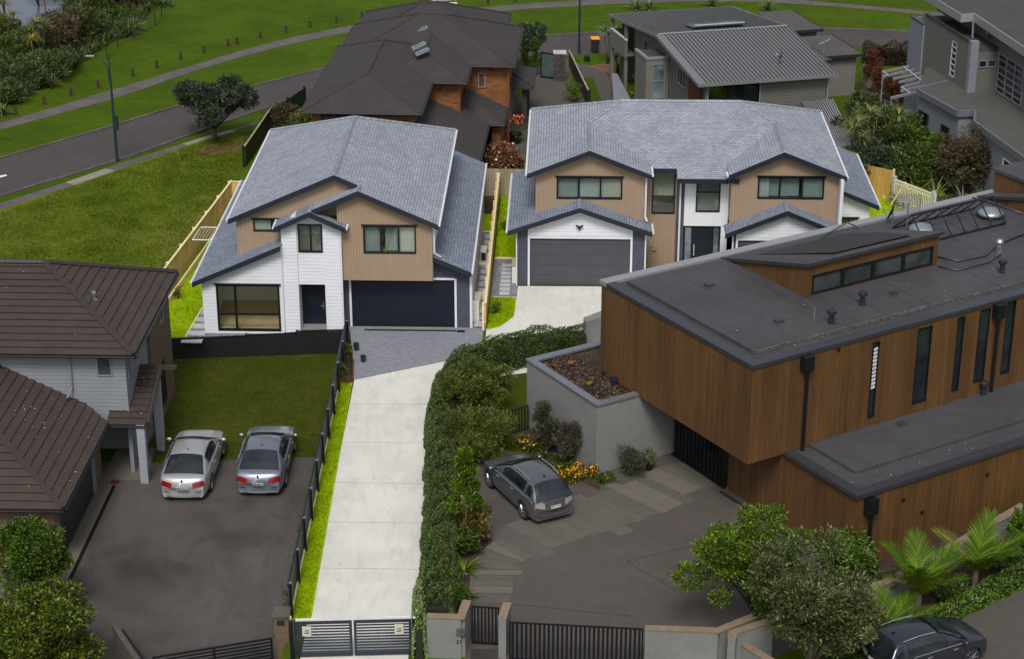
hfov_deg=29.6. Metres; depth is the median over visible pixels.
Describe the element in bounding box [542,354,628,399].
bark litter
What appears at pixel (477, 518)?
shrub
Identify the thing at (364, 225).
window
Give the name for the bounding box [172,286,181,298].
shrub
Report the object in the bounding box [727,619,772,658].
street wall
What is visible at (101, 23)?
scrub bush
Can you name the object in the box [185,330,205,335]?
stepping slab
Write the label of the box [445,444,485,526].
young tree
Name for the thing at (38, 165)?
road
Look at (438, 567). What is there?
hedge
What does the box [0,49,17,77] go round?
scrub bush
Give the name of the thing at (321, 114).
window
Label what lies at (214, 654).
slatted gate
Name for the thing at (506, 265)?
stepping slab
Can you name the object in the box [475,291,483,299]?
plinth
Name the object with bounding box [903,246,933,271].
window
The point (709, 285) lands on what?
roof outlet
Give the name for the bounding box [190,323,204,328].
stepping slab
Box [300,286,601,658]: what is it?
driveway
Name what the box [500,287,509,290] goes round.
stepping slab
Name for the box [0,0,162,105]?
undergrowth
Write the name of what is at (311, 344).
paling fence
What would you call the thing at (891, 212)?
satellite dish
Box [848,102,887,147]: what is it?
cabbage tree
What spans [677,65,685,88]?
window
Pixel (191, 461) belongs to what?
parked car
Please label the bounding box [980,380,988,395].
roof vent
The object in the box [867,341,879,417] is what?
window
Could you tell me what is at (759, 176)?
window
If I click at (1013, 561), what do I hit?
shrub
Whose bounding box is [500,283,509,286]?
stepping slab
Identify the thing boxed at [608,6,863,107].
house
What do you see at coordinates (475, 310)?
meter box
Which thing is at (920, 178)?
leafy tree
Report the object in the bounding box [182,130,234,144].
path panel
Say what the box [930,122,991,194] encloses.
leafy tree
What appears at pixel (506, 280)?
stepping slab
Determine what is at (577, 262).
garage door
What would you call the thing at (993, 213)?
roof dome
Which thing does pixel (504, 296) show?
timber edging
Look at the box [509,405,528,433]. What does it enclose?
barred gate
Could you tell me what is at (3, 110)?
flax bush
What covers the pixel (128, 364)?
window
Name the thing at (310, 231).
window
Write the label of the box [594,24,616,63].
cabbage tree
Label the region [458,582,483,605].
fern
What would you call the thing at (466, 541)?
shrub
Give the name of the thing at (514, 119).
flowers
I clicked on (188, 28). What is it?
ground
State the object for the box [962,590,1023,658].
street
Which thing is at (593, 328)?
street wall
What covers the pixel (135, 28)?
wire fence
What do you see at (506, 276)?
stepping slab
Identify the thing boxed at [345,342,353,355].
shrub
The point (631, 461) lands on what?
shrub
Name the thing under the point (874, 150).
shrub
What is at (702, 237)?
front door
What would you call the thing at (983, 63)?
window
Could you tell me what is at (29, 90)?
flax bush
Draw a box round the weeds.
[272,521,300,636]
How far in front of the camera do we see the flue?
81.07 m
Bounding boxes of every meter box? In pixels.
[473,300,478,320]
[512,266,515,282]
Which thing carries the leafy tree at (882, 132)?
on the garden bed at (951, 191)
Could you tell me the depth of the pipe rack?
83.86 m
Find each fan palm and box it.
[873,581,940,627]
[878,526,976,615]
[923,506,1023,586]
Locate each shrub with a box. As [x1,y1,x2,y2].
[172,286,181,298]
[261,100,301,127]
[276,108,311,126]
[340,361,346,376]
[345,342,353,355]
[432,353,516,411]
[442,402,518,457]
[450,580,471,607]
[454,525,484,555]
[456,501,493,539]
[472,443,507,461]
[482,140,525,170]
[489,301,498,313]
[493,299,500,311]
[500,219,506,230]
[530,400,562,452]
[551,420,583,459]
[562,80,581,101]
[615,443,647,475]
[817,525,880,574]
[825,630,864,658]
[841,145,873,162]
[847,137,894,172]
[849,569,898,598]
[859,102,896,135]
[879,144,927,182]
[932,573,974,602]
[984,538,1023,570]
[1002,499,1023,541]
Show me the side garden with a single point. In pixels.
(517, 398)
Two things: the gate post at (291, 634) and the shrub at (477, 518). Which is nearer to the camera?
the gate post at (291, 634)
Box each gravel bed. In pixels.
[187,315,264,336]
[473,232,489,326]
[491,259,517,296]
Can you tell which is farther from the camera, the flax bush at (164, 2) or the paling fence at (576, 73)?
the flax bush at (164, 2)
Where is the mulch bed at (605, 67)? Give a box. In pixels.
[589,63,615,72]
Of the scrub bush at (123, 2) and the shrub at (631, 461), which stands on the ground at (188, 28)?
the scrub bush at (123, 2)
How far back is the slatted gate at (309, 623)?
65.38 m
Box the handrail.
[121,628,144,658]
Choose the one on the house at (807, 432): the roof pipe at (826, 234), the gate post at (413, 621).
the roof pipe at (826, 234)
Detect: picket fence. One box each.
[891,175,935,207]
[933,193,955,202]
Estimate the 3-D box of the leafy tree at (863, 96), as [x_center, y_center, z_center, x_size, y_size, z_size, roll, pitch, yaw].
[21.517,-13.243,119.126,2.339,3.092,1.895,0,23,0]
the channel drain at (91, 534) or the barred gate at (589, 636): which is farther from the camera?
the channel drain at (91, 534)
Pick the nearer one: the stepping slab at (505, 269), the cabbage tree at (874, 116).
the stepping slab at (505, 269)
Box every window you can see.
[13,515,28,520]
[96,359,111,375]
[126,359,130,377]
[159,307,163,324]
[161,359,167,406]
[213,283,280,330]
[251,218,280,231]
[297,224,322,252]
[321,114,370,120]
[361,224,416,253]
[478,73,485,87]
[555,175,623,198]
[643,37,648,49]
[651,63,665,98]
[651,173,675,213]
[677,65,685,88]
[695,184,720,211]
[757,175,826,198]
[811,268,843,294]
[842,217,859,221]
[843,260,873,286]
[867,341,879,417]
[873,253,903,279]
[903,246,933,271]
[912,325,932,403]
[917,109,928,131]
[940,123,949,142]
[949,40,956,77]
[951,316,964,391]
[973,308,990,382]
[978,60,986,67]
[987,59,996,66]
[995,52,1023,106]
[1000,300,1016,373]
[1002,157,1010,164]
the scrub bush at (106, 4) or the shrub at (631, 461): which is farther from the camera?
the scrub bush at (106, 4)
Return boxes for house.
[0,258,178,565]
[190,115,486,332]
[299,1,536,161]
[506,99,880,285]
[525,161,1023,567]
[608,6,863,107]
[903,0,1023,191]
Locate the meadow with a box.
[0,111,295,267]
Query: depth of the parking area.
73.23 m
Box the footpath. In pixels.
[0,121,256,208]
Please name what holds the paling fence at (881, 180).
on the lawn patch at (881, 211)
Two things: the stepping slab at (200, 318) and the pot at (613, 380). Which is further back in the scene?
the stepping slab at (200, 318)
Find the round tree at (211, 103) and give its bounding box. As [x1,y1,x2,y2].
[170,72,259,141]
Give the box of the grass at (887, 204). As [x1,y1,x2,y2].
[870,186,929,215]
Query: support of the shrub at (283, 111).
on the meadow
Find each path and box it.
[0,0,943,128]
[577,63,611,100]
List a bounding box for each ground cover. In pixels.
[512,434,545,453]
[532,450,577,470]
[595,470,617,484]
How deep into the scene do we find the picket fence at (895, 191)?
107.31 m
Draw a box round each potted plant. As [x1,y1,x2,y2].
[507,120,524,143]
[641,446,657,470]
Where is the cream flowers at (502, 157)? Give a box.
[482,142,525,166]
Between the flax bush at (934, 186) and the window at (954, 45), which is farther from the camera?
the window at (954, 45)
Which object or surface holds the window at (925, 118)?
in the house at (963, 68)
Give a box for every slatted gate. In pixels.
[152,637,273,658]
[294,618,352,656]
[354,616,411,655]
[541,52,553,78]
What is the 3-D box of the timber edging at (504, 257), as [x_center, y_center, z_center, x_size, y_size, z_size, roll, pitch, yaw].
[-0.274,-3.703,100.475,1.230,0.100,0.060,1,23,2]
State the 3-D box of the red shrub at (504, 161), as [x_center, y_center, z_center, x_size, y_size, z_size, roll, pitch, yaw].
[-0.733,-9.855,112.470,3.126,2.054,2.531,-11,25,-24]
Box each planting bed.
[450,496,492,613]
[511,429,603,489]
[604,454,851,577]
[820,527,1023,658]
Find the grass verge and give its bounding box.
[958,588,1020,618]
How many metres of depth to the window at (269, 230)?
90.34 m
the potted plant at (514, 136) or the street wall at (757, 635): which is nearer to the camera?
the street wall at (757, 635)
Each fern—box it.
[457,552,483,577]
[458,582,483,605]
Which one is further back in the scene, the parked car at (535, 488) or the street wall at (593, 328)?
the street wall at (593, 328)
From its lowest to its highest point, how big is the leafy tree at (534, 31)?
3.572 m
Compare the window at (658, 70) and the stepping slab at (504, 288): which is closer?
the stepping slab at (504, 288)
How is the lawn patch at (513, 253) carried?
on the ground at (188, 28)
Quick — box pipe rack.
[892,195,1005,239]
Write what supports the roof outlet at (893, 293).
on the house at (807, 432)
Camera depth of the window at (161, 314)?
84.16 m
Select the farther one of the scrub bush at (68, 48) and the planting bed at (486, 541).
the scrub bush at (68, 48)
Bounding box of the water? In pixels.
[0,0,62,27]
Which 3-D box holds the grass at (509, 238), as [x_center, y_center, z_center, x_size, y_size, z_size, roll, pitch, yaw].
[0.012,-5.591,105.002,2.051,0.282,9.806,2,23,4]
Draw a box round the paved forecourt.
[349,326,482,379]
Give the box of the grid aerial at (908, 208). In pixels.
[896,194,920,227]
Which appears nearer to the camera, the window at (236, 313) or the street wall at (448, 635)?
the street wall at (448, 635)
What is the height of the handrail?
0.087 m
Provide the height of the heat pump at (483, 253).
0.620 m
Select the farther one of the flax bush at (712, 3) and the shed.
the flax bush at (712, 3)
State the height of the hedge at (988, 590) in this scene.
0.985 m
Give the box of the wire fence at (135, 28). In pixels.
[105,0,171,59]
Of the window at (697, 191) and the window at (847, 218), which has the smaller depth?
the window at (697, 191)
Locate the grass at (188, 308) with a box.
[168,233,213,337]
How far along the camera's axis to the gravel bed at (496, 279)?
97.66 m
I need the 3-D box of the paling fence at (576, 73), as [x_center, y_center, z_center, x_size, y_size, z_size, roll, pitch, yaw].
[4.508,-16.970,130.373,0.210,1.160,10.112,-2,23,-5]
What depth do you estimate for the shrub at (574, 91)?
126.69 m
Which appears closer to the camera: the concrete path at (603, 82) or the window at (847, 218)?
the window at (847, 218)
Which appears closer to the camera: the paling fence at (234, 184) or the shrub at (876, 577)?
the shrub at (876, 577)
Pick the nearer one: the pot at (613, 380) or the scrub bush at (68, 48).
the pot at (613, 380)
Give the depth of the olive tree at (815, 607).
62.60 m
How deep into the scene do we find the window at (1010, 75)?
113.15 m
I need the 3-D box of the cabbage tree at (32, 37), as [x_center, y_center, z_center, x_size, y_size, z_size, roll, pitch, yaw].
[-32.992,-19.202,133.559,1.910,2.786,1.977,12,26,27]
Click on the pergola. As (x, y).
(902, 87)
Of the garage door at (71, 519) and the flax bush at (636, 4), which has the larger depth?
the flax bush at (636, 4)
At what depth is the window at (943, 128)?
113.15 m
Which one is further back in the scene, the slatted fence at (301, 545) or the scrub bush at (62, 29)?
the scrub bush at (62, 29)
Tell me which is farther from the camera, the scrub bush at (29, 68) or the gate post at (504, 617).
the scrub bush at (29, 68)
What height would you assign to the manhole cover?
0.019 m
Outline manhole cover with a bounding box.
[110,479,118,483]
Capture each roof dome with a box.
[906,222,935,230]
[975,207,1004,221]
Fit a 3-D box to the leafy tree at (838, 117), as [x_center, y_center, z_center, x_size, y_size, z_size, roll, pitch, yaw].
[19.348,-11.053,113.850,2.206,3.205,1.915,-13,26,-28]
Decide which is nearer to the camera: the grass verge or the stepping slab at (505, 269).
the grass verge
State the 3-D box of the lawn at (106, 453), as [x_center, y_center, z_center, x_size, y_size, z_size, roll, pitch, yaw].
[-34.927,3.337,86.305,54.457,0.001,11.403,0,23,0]
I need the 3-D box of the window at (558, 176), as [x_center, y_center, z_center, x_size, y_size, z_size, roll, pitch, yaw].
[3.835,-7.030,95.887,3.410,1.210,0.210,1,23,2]
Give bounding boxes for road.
[0,29,998,193]
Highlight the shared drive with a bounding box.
[509,59,584,169]
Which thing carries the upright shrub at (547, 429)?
on the planting bed at (592, 482)
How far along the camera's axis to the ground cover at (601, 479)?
77.38 m
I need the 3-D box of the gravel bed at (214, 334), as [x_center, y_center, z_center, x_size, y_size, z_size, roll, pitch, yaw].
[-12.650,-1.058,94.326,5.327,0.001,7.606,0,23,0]
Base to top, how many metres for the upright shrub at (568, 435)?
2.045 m
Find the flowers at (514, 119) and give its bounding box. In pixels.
[509,114,523,124]
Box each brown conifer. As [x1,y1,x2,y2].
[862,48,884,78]
[870,65,884,92]
[879,72,901,96]
[889,78,904,101]
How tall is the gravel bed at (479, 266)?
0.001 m
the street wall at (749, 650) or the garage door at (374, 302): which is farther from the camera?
the garage door at (374, 302)
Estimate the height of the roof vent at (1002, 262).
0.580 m
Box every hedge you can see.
[411,579,428,658]
[415,322,587,616]
[860,39,908,66]
[918,563,1023,619]
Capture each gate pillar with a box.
[272,607,290,658]
[553,50,565,80]
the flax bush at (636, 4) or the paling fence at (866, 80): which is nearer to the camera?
the paling fence at (866, 80)
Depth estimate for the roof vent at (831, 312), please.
74.03 m
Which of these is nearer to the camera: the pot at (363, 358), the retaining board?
the pot at (363, 358)
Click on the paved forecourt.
(387, 351)
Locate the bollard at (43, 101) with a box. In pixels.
[41,96,46,104]
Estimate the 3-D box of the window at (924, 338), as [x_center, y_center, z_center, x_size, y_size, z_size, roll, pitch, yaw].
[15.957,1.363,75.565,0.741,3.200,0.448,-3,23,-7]
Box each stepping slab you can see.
[181,339,202,342]
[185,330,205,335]
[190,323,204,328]
[194,316,203,320]
[474,321,481,325]
[479,281,484,285]
[499,291,509,294]
[500,279,509,282]
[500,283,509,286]
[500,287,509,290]
[501,271,510,274]
[501,275,510,278]
[502,264,511,266]
[502,267,510,270]
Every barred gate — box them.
[471,605,498,644]
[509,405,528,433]
[509,621,643,658]
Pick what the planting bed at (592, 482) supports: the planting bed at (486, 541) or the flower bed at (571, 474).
the flower bed at (571, 474)
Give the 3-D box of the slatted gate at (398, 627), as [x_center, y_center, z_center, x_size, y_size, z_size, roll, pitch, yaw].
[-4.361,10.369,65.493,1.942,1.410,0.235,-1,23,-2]
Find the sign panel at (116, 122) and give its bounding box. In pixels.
[114,114,118,130]
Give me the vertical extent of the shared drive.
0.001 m
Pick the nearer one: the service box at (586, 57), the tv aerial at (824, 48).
the tv aerial at (824, 48)
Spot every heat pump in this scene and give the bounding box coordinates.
[474,293,480,310]
[480,245,486,261]
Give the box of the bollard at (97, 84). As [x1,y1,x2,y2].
[95,80,100,88]
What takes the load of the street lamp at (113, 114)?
on the ground at (188, 28)
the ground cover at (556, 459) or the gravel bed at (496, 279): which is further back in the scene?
the gravel bed at (496, 279)
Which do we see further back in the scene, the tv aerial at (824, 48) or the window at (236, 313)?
the tv aerial at (824, 48)
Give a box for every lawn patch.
[169,231,214,336]
[483,214,491,230]
[487,297,515,329]
[495,196,515,256]
[857,60,905,79]
[869,174,946,216]
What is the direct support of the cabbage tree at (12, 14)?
on the ground at (188, 28)
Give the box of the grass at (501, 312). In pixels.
[487,296,515,328]
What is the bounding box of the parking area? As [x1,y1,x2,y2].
[0,457,314,658]
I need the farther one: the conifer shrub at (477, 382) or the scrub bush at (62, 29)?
the scrub bush at (62, 29)
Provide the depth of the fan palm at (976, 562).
69.16 m
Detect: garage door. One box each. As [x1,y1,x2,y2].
[59,458,93,549]
[351,280,454,326]
[530,238,630,285]
[671,419,727,488]
[738,240,763,246]
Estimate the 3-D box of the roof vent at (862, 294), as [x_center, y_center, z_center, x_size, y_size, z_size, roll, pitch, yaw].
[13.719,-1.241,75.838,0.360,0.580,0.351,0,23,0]
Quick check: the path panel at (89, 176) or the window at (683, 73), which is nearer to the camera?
the path panel at (89, 176)
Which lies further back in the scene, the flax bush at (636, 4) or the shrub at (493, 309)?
the flax bush at (636, 4)
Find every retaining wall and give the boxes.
[112,624,139,658]
[612,73,629,99]
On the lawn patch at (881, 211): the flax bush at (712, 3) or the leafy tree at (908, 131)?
the leafy tree at (908, 131)
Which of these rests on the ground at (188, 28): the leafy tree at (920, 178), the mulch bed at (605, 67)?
the mulch bed at (605, 67)
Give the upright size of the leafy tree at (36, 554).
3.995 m
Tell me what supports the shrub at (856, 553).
on the planting bed at (887, 564)
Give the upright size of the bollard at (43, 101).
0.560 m
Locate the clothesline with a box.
[192,227,216,239]
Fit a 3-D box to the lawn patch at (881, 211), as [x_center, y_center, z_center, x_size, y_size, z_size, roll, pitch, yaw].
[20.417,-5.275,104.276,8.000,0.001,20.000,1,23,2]
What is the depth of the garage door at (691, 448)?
77.96 m
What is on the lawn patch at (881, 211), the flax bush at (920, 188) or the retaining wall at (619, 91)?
the flax bush at (920, 188)
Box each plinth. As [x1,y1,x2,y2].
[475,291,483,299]
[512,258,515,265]
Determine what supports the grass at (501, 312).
on the lawn patch at (506, 312)
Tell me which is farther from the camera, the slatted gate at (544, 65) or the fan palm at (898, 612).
the slatted gate at (544, 65)
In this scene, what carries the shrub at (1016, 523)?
on the planting bed at (887, 564)
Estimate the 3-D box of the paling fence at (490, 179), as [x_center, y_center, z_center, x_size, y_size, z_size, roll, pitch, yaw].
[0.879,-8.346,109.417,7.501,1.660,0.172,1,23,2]
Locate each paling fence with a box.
[164,181,231,284]
[172,328,348,358]
[230,180,239,195]
[242,106,272,167]
[272,86,305,124]
[482,172,499,329]
[484,167,524,195]
[568,50,590,101]
[861,64,900,101]
[864,164,894,197]
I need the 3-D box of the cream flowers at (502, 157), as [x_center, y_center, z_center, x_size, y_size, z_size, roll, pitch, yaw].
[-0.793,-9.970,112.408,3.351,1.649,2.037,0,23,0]
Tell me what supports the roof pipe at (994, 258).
on the house at (807, 432)
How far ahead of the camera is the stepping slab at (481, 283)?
97.16 m
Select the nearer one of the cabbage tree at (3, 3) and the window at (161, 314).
the window at (161, 314)
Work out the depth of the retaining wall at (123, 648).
66.69 m
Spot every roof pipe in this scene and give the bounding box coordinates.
[818,222,861,238]
[938,234,1023,261]
[938,254,1000,270]
[972,197,1023,214]
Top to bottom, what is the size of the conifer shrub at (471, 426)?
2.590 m
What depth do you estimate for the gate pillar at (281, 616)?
66.35 m
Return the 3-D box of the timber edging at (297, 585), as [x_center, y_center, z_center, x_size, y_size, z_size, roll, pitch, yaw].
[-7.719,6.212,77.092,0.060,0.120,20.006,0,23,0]
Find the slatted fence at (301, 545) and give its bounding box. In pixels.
[287,320,348,618]
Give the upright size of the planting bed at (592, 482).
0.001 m
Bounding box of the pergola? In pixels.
[880,65,922,118]
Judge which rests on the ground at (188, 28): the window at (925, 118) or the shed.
the shed
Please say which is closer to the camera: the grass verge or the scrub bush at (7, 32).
the grass verge
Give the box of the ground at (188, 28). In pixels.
[0,0,998,658]
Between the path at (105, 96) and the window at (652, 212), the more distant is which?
the path at (105, 96)
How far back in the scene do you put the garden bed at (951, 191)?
112.34 m
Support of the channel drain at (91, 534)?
on the parking area
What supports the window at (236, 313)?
in the house at (337, 223)
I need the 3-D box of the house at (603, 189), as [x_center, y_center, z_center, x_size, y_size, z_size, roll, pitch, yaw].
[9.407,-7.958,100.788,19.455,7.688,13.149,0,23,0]
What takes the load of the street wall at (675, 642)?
on the courtyard
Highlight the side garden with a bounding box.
[456,373,530,464]
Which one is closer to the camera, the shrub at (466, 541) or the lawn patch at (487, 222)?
the shrub at (466, 541)
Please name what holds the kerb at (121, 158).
on the ground at (188, 28)
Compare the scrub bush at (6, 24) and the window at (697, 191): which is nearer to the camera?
the window at (697, 191)
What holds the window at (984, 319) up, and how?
in the house at (807, 432)
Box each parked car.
[160,429,225,498]
[236,425,297,493]
[483,454,572,520]
[861,612,986,658]
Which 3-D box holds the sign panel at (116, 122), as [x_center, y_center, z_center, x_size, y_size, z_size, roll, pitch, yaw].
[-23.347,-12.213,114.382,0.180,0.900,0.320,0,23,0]
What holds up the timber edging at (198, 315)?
on the ground at (188, 28)
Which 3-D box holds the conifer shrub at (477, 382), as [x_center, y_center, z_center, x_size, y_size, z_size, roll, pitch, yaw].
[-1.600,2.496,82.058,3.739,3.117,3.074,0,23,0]
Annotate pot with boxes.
[353,342,358,350]
[360,354,365,362]
[609,376,617,385]
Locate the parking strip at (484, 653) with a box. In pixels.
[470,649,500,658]
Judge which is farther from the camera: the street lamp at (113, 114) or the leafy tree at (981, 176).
the street lamp at (113, 114)
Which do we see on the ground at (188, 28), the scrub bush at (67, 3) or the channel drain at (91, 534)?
the scrub bush at (67, 3)
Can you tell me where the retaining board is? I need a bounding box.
[168,235,212,302]
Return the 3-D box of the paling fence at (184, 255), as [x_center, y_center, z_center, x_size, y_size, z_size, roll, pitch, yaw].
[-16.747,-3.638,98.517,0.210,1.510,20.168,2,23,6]
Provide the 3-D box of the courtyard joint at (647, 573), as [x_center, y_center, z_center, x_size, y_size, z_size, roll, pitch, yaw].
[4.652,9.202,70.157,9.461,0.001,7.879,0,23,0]
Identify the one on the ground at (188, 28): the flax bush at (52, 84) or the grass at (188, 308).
the flax bush at (52, 84)
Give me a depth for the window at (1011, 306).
77.73 m
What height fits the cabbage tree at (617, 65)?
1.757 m
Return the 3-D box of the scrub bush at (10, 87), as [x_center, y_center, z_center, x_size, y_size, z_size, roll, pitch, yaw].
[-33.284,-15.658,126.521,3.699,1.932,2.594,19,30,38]
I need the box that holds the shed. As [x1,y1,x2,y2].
[801,99,855,147]
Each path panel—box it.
[67,169,114,184]
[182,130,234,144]
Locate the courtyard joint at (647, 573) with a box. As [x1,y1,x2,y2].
[516,545,726,620]
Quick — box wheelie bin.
[590,36,599,51]
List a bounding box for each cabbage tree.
[0,0,12,16]
[2,7,22,27]
[17,31,43,50]
[25,14,54,47]
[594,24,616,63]
[607,51,620,73]
[835,110,875,151]
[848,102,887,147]
[876,102,913,145]
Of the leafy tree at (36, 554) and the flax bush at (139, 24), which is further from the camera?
the flax bush at (139, 24)
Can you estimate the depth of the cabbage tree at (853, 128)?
110.53 m
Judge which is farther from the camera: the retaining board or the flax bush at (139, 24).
the flax bush at (139, 24)
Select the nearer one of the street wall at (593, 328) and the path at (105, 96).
the street wall at (593, 328)
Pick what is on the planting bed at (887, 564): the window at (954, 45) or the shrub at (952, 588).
the shrub at (952, 588)
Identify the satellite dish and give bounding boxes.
[883,203,894,221]
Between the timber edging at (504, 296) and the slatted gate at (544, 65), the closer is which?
the timber edging at (504, 296)
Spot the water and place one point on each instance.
(31, 9)
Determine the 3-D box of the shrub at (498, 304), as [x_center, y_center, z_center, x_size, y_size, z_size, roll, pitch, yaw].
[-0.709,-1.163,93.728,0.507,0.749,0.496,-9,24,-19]
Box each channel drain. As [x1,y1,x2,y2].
[68,486,114,582]
[364,329,464,331]
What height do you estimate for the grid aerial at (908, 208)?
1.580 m
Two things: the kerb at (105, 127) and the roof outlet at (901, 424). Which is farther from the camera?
the kerb at (105, 127)
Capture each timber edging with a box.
[185,307,202,336]
[290,389,337,619]
[340,359,353,381]
[491,296,515,297]
[495,257,515,258]
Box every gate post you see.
[289,620,294,658]
[412,617,415,655]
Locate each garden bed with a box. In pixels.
[343,332,351,385]
[484,196,493,213]
[843,82,973,198]
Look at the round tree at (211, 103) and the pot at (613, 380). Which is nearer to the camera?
the pot at (613, 380)
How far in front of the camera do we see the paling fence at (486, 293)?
98.34 m
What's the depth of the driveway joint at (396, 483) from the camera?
77.35 m
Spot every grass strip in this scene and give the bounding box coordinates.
[292,382,352,619]
[584,77,600,101]
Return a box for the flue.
[996,239,1003,252]
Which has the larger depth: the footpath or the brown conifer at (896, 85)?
the brown conifer at (896, 85)
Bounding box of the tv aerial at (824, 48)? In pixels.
[819,35,831,72]
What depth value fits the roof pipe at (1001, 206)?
86.38 m
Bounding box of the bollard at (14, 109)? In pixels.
[12,105,18,113]
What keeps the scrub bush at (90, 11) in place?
on the ground at (188, 28)
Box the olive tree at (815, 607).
[742,523,890,658]
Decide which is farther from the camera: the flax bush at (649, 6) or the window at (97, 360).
the flax bush at (649, 6)
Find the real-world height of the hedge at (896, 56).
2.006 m
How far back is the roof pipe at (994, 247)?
80.61 m
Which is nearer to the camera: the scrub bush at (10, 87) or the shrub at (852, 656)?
the shrub at (852, 656)
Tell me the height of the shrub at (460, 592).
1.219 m
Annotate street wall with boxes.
[426,600,470,658]
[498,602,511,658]
[583,311,600,342]
[644,614,756,658]
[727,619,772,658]
[740,642,773,658]
[865,503,1022,607]
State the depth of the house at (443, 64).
115.06 m
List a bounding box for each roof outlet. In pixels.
[702,282,715,287]
[771,318,786,324]
[886,290,901,296]
[894,420,909,427]
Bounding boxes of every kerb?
[0,27,908,158]
[0,54,568,196]
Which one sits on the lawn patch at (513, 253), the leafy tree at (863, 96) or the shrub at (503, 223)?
the shrub at (503, 223)
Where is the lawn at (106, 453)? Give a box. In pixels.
[100,353,337,461]
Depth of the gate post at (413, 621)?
65.31 m
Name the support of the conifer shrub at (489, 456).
on the courtyard
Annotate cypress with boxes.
[519,38,529,65]
[529,37,541,67]
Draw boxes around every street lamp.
[85,54,118,161]
[578,0,580,53]
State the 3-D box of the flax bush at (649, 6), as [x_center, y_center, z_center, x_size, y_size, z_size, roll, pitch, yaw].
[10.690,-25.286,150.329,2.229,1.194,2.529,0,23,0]
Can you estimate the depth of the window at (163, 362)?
84.89 m
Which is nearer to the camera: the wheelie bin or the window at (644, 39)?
the window at (644, 39)
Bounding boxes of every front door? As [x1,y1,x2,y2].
[309,284,326,323]
[691,227,712,257]
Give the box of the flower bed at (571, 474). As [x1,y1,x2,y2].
[552,462,599,485]
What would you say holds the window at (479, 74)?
in the house at (443, 64)
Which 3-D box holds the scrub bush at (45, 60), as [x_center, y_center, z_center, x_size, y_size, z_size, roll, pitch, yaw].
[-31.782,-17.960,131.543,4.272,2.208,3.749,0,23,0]
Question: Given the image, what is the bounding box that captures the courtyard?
[460,446,809,658]
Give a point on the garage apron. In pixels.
(118, 468)
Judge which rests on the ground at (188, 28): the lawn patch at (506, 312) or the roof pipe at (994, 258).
the lawn patch at (506, 312)
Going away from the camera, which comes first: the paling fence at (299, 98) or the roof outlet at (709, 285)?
the roof outlet at (709, 285)
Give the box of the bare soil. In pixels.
[196,141,245,154]
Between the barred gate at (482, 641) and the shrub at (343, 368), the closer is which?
the barred gate at (482, 641)
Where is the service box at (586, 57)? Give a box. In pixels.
[584,55,589,60]
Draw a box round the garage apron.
[51,448,155,585]
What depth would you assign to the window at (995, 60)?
114.54 m
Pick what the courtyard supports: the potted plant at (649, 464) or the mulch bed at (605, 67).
the potted plant at (649, 464)
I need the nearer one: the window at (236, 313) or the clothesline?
the window at (236, 313)
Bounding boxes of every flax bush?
[0,101,17,116]
[16,78,40,97]
[40,75,63,89]
[115,17,145,38]
[122,15,149,31]
[155,0,176,8]
[627,0,649,11]
[638,0,661,10]
[699,0,721,6]
[759,0,780,10]
[881,188,917,207]
[887,175,939,205]
[916,173,953,202]
[951,185,980,196]
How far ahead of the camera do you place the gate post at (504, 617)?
65.38 m
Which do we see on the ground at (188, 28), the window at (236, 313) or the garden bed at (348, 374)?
the garden bed at (348, 374)
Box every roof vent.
[827,308,836,323]
[858,290,867,305]
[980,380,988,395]
[998,258,1006,272]
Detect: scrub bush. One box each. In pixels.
[0,11,23,35]
[0,33,31,62]
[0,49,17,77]
[0,58,51,87]
[0,76,29,103]
[3,29,27,40]
[11,48,73,82]
[13,25,55,53]
[24,4,92,47]
[24,43,79,71]
[49,3,100,41]
[55,0,103,15]
[60,7,114,39]
[81,0,133,19]
[112,0,140,9]
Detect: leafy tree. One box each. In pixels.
[0,513,75,600]
[0,573,109,658]
[517,21,548,66]
[668,501,821,620]
[830,115,858,150]
[843,89,880,117]
[849,101,905,152]
[885,113,930,181]
[898,138,948,186]
[910,142,967,191]
[914,127,945,182]
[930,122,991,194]
[964,136,991,186]
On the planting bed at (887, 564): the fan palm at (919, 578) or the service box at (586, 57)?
the fan palm at (919, 578)
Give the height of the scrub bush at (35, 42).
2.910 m
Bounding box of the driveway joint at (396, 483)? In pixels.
[332,392,426,569]
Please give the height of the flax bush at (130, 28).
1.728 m
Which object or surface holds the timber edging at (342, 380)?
on the ground at (188, 28)

